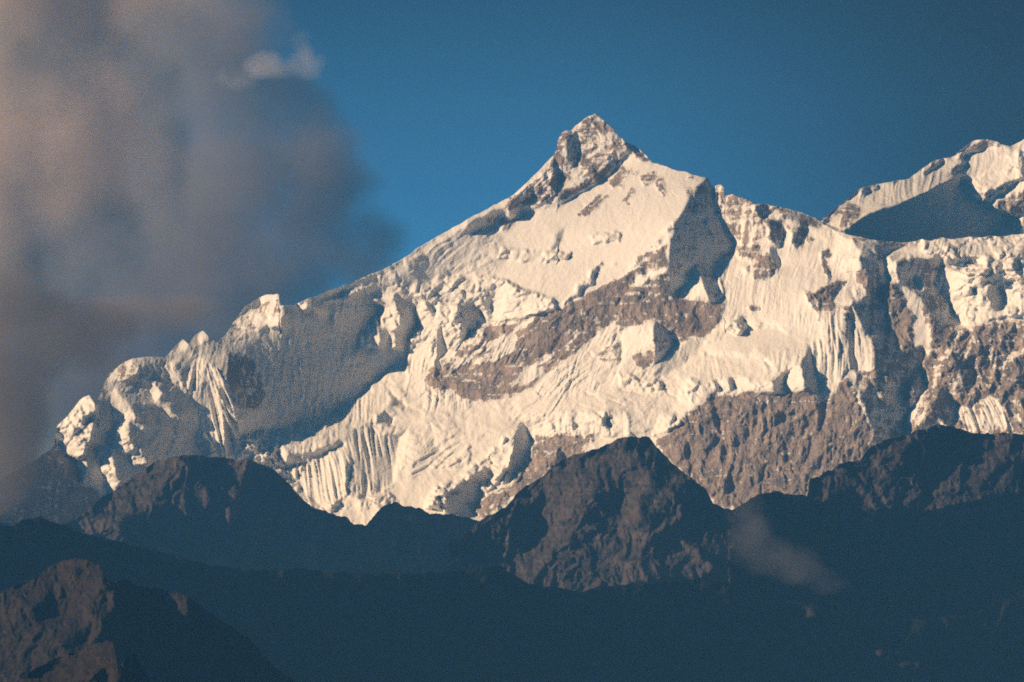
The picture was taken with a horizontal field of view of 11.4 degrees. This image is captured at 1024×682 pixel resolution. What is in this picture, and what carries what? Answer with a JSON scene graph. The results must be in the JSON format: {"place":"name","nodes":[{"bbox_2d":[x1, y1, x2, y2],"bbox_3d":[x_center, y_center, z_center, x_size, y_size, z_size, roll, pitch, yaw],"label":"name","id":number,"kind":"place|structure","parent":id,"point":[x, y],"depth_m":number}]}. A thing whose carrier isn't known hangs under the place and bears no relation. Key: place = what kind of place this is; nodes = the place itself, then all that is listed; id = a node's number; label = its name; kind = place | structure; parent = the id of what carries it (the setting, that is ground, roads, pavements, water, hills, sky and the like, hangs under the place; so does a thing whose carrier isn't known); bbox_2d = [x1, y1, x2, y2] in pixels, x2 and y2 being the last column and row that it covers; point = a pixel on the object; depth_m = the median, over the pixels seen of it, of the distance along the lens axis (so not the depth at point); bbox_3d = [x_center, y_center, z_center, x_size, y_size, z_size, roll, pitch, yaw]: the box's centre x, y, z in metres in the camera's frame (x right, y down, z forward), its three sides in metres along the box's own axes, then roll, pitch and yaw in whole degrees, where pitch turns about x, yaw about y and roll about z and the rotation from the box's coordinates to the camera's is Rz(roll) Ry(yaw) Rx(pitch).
{"place":"outdoors","nodes":[
{"label":"outdoors","id":0,"kind":"place"},
{"bbox_2d":[16,640,149,681],"bbox_3d":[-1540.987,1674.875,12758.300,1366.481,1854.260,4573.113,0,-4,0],"label":"brown hill","id":1,"kind":"structure","parent":0,"point":[96,662],"depth_m":12735.25},
{"bbox_2d":[0,558,294,681],"bbox_3d":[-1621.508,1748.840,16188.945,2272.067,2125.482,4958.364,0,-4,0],"label":"brown hill","id":2,"kind":"structure","parent":0,"point":[55,611],"depth_m":16130.66},
{"bbox_2d":[0,455,478,574],"bbox_3d":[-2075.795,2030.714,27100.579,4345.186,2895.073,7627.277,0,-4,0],"label":"rocky hill","id":3,"kind":"structure","parent":0,"point":[232,513],"depth_m":27588.44},
{"bbox_2d":[0,113,1023,525],"bbox_3d":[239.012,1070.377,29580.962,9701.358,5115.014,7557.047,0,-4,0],"label":"snow mountain","id":4,"kind":"structure","parent":0,"point":[594,281],"depth_m":30296.82},
{"bbox_2d":[0,516,1023,681],"bbox_3d":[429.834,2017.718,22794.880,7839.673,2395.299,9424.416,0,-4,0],"label":"valley slope","id":5,"kind":"structure","parent":0,"point":[495,623],"depth_m":22525.57},
{"bbox_2d":[0,0,1023,479],"label":"sky","id":6,"kind":"structure","parent":0,"point":[168,168]},
{"bbox_2d":[448,436,730,592],"bbox_3d":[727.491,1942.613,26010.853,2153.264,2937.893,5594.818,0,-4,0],"label":"rocky hill","id":7,"kind":"structure","parent":0,"point":[632,510],"depth_m":25927.34},
{"bbox_2d":[728,424,1023,619],"bbox_3d":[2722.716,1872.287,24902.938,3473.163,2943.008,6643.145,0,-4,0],"label":"rocky hill","id":8,"kind":"structure","parent":0,"point":[919,524],"depth_m":24580.47},
{"bbox_2d":[821,139,1023,242],"bbox_3d":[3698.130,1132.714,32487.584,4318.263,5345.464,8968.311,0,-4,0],"label":"snow mountain","id":9,"kind":"structure","parent":0,"point":[975,188],"depth_m":33263.16}
]}

